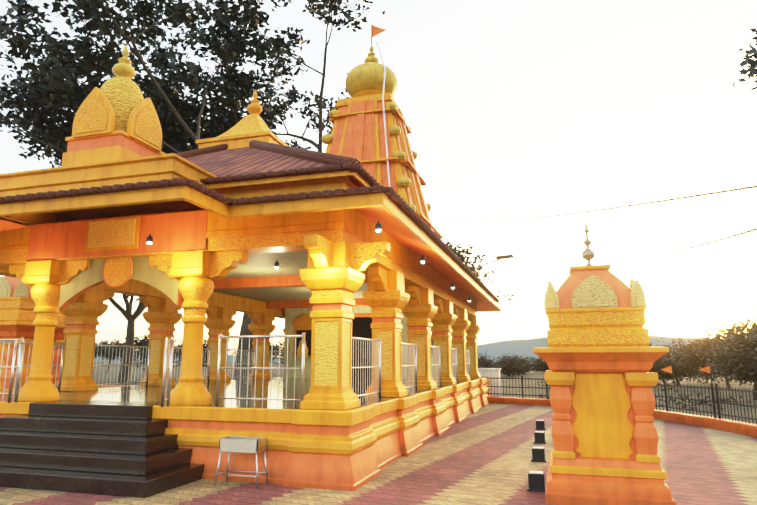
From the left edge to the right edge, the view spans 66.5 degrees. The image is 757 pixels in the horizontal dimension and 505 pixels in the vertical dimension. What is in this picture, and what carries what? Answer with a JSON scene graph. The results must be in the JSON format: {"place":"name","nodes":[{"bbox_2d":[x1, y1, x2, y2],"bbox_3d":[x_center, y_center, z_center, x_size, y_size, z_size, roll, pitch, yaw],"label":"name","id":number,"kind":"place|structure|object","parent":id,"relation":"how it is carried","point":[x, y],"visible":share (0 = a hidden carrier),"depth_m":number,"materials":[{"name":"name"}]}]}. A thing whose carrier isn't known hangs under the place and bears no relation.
{"place":"outdoors","nodes":[
{"label":"outdoors","id":0,"kind":"place"},
{"bbox_2d":[58,257,180,309],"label":"temple arches","id":1,"kind":"structure","parent":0,"point":[117,272],"depth_m":9.64,"materials":[{"name":"yellow paint"}]},
{"bbox_2d":[0,153,358,224],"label":"roof parapet","id":2,"kind":"structure","parent":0,"point":[170,166],"depth_m":8.80,"materials":[{"name":"paint"}]},
{"bbox_2d":[61,45,165,166],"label":"temple dome","id":3,"kind":"structure","parent":2,"relation":"on","point":[116,118],"depth_m":9.72,"materials":[{"name":"gold paint"}]},
{"bbox_2d":[0,178,502,311],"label":"roof eave","id":4,"kind":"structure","parent":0,"point":[395,215],"depth_m":7.72,"materials":[{"name":"paint"}]},
{"bbox_2d":[146,221,470,301],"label":"light bulbs","id":5,"kind":"object","parent":4,"relation":"attached to","point":[378,228],"visible":1,"depth_m":8.48,"materials":[{"name":"white glass"}]},
{"bbox_2d":[175,140,379,188],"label":"temple roof","id":6,"kind":"structure","parent":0,"point":[256,162],"depth_m":9.44,"materials":[{"name":"brown tile"}]},
{"bbox_2d":[196,90,288,148],"bbox_3d":[-3.110,-3.074,14.384,1.940,2.120,1.940,-3,-11,17],"label":"roof finial","id":7,"kind":"object","parent":6,"relation":"on","point":[245,131],"visible":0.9,"depth_m":13.63,"materials":[{"name":"yellow paint"}]},
{"bbox_2d":[0,403,756,504],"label":"court paving","id":8,"kind":"structure","parent":0,"point":[482,456],"depth_m":8.23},
{"bbox_2d":[0,276,65,392],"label":"small shrine","id":9,"kind":"object","parent":8,"relation":"on","point":[17,307],"visible":0.27,"depth_m":16.48,"materials":[{"name":"orange paint"}]},
{"bbox_2d":[0,400,204,497],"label":"steps","id":10,"kind":"structure","parent":8,"relation":"on","point":[121,448],"depth_m":7.98,"materials":[{"name":"black stone"}]},
{"bbox_2d":[214,436,268,488],"bbox_3d":[-1.838,2.819,7.794,0.654,0.608,0.306,-3,-11,17],"label":"steel stand","id":11,"kind":"object","parent":8,"relation":"on","point":[242,444],"visible":1,"depth_m":7.74,"materials":[{"name":"silver metal"}]},
{"bbox_2d":[9,234,480,409],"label":"columns","id":12,"kind":"structure","parent":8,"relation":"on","point":[332,276],"depth_m":9.94,"materials":[{"name":"yellow paint"}]},
{"bbox_2d":[0,209,476,318],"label":"temple beams","id":13,"kind":"structure","parent":12,"relation":"on","point":[257,282],"depth_m":9.83,"materials":[{"name":"orange paint"}]},
{"bbox_2d":[321,24,442,237],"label":"temple tower","id":14,"kind":"structure","parent":12,"relation":"on","point":[371,130],"depth_m":23.95,"materials":[{"name":"orange paint"}]},
{"bbox_2d":[0,376,490,490],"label":"temple base","id":15,"kind":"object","parent":8,"relation":"on","point":[364,443],"depth_m":8.34,"materials":[{"name":"orange paint"}]},
{"bbox_2d":[0,333,469,406],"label":"temple railings","id":16,"kind":"object","parent":15,"relation":"on","point":[21,342],"visible":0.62,"depth_m":9.78,"materials":[{"name":"silver metal"}]},
{"bbox_2d":[283,306,432,379],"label":"sanctum walls","id":17,"kind":"structure","parent":15,"relation":"on","point":[298,321],"depth_m":21.98,"materials":[{"name":"paint"}]},
{"bbox_2d":[527,420,545,491],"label":"floor light boxes","id":18,"kind":"object","parent":8,"relation":"on","point":[536,481],"visible":1,"depth_m":9.48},
{"bbox_2d":[533,221,675,504],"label":"shrine pillar","id":19,"kind":"structure","parent":8,"relation":"on","point":[599,356],"depth_m":6.89,"materials":[{"name":"paint"}]},
{"bbox_2d":[0,0,756,356],"label":"sky","id":20,"kind":"structure","parent":0,"point":[513,109],"materials":[{"name":"white"}]},
{"bbox_2d":[94,336,719,362],"bbox_3d":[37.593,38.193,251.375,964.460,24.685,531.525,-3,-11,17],"label":"hill","id":21,"kind":"structure","parent":0,"point":[521,347],"depth_m":497.18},
{"bbox_2d":[93,362,756,423],"bbox_3d":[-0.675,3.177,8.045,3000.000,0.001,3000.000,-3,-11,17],"label":"ground","id":22,"kind":"structure","parent":0,"point":[139,378],"depth_m":35.77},
{"bbox_2d":[94,336,137,373],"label":"tree","id":23,"kind":"object","parent":22,"relation":"on","point":[108,351],"visible":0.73,"depth_m":70.97,"materials":[{"name":"green plant"}]},
{"bbox_2d":[108,293,145,384],"bbox_3d":[-15.767,3.271,37.652,13.015,11.392,12.988,-3,-11,17],"label":"tree","id":24,"kind":"object","parent":22,"relation":"on","point":[129,316],"depth_m":37.54,"materials":[{"name":"brown plant"}]},
{"bbox_2d":[111,333,181,370],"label":"tree","id":25,"kind":"object","parent":22,"relation":"on","point":[142,353],"visible":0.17,"depth_m":52.54,"materials":[{"name":"green plant"}]},
{"bbox_2d":[0,0,385,379],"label":"tree","id":26,"kind":"object","parent":22,"relation":"on","point":[51,93],"visible":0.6,"depth_m":32.62,"materials":[{"name":"green plant"}]},
{"bbox_2d":[174,337,230,368],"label":"tree","id":27,"kind":"object","parent":22,"relation":"on","point":[204,357],"visible":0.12,"depth_m":54.41,"materials":[{"name":"green plant"}]},
{"bbox_2d":[229,343,283,362],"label":"tree","id":28,"kind":"object","parent":22,"relation":"on","point":[271,347],"visible":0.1,"depth_m":72.98,"materials":[{"name":"green plant"}]},
{"bbox_2d":[271,339,283,365],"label":"tree","id":29,"kind":"object","parent":22,"relation":"on","point":[281,345],"depth_m":57.73,"materials":[{"name":"green plant"}]},
{"bbox_2d":[99,385,756,436],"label":"boundary wall","id":30,"kind":"structure","parent":22,"relation":"on","point":[740,427],"depth_m":15.20,"materials":[{"name":"paint"}]},
{"bbox_2d":[486,366,756,424],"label":"fence","id":31,"kind":"object","parent":30,"relation":"on","point":[669,369],"visible":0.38,"depth_m":15.27,"materials":[{"name":"black metal"}]},
{"bbox_2d":[445,239,514,301],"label":"tree","id":32,"kind":"object","parent":22,"relation":"on","point":[462,257],"visible":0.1,"depth_m":40.14,"materials":[{"name":"green plant"}]},
{"bbox_2d":[478,368,500,396],"bbox_3d":[4.651,5.626,24.730,1.200,1.316,0.600,-3,-11,17],"label":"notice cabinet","id":33,"kind":"object","parent":22,"relation":"on","point":[493,372],"visible":0.29,"depth_m":24.45,"materials":[{"name":"white metal"}]},
{"bbox_2d":[477,352,504,372],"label":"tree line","id":34,"kind":"object","parent":22,"relation":"on","point":[483,362],"visible":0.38,"depth_m":57.43,"materials":[{"name":"green plant"}]},
{"bbox_2d":[473,254,513,272],"bbox_3d":[4.897,3.303,25.614,2.554,6.216,0.260,-8,-13,38],"label":"street lamp","id":35,"kind":"object","parent":22,"relation":"on","point":[498,258],"visible":0.31,"depth_m":25.66,"materials":[{"name":"metal"}]},
{"bbox_2d":[493,352,531,376],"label":"tree","id":36,"kind":"object","parent":22,"relation":"on","point":[512,366],"visible":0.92,"depth_m":60.33,"materials":[{"name":"green plant"}]},
{"bbox_2d":[501,354,539,374],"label":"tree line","id":37,"kind":"object","parent":22,"relation":"on","point":[529,363],"visible":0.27,"depth_m":67.98,"materials":[{"name":"green plant"}]},
{"bbox_2d":[528,356,549,373],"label":"tree","id":38,"kind":"object","parent":22,"relation":"on","point":[543,367],"visible":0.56,"depth_m":73.95,"materials":[{"name":"green plant"}]},
{"bbox_2d":[528,377,753,410],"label":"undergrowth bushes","id":39,"kind":"object","parent":22,"relation":"on","point":[707,397],"visible":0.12,"depth_m":21.65,"materials":[{"name":"green plant"}]},
{"bbox_2d":[648,340,695,385],"bbox_3d":[18.998,7.588,39.228,4.754,3.427,6.159,-3,-11,17],"label":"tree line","id":40,"kind":"object","parent":22,"relation":"on","point":[656,368],"visible":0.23,"depth_m":37.50,"materials":[{"name":"green plant"}]},
{"bbox_2d":[648,337,706,384],"bbox_3d":[19.785,7.453,38.932,4.735,3.590,4.950,-3,-11,17],"label":"tree","id":41,"kind":"object","parent":22,"relation":"on","point":[682,374],"visible":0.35,"depth_m":37.80,"materials":[{"name":"green plant"}]},
{"bbox_2d":[661,329,750,390],"bbox_3d":[19.603,6.146,32.739,6.241,3.880,5.507,-3,-11,17],"label":"tree","id":42,"kind":"object","parent":22,"relation":"on","point":[694,356],"visible":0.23,"depth_m":33.30,"materials":[{"name":"green plant"}]},
{"bbox_2d":[668,318,756,399],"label":"tree","id":43,"kind":"object","parent":22,"relation":"on","point":[740,359],"visible":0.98,"depth_m":24.52,"materials":[{"name":"green plant"}]},
{"bbox_2d":[687,342,742,383],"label":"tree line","id":44,"kind":"object","parent":22,"relation":"on","point":[706,381],"visible":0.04,"depth_m":42.37,"materials":[{"name":"green plant"}]},
{"bbox_2d":[707,302,756,341],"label":"tree","id":45,"kind":"object","parent":22,"relation":"on","point":[748,324],"visible":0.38,"depth_m":44.03,"materials":[{"name":"green plant"}]},
{"bbox_2d":[733,21,756,90],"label":"tree","id":46,"kind":"object","parent":22,"relation":"on","point":[752,66],"visible":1,"depth_m":9.99,"materials":[{"name":"green plant"}]},
{"bbox_2d":[440,185,756,260],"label":"overhead cables","id":47,"kind":"object","parent":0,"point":[736,189],"visible":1,"depth_m":13.79,"materials":[{"name":"black rubber"}]}
]}

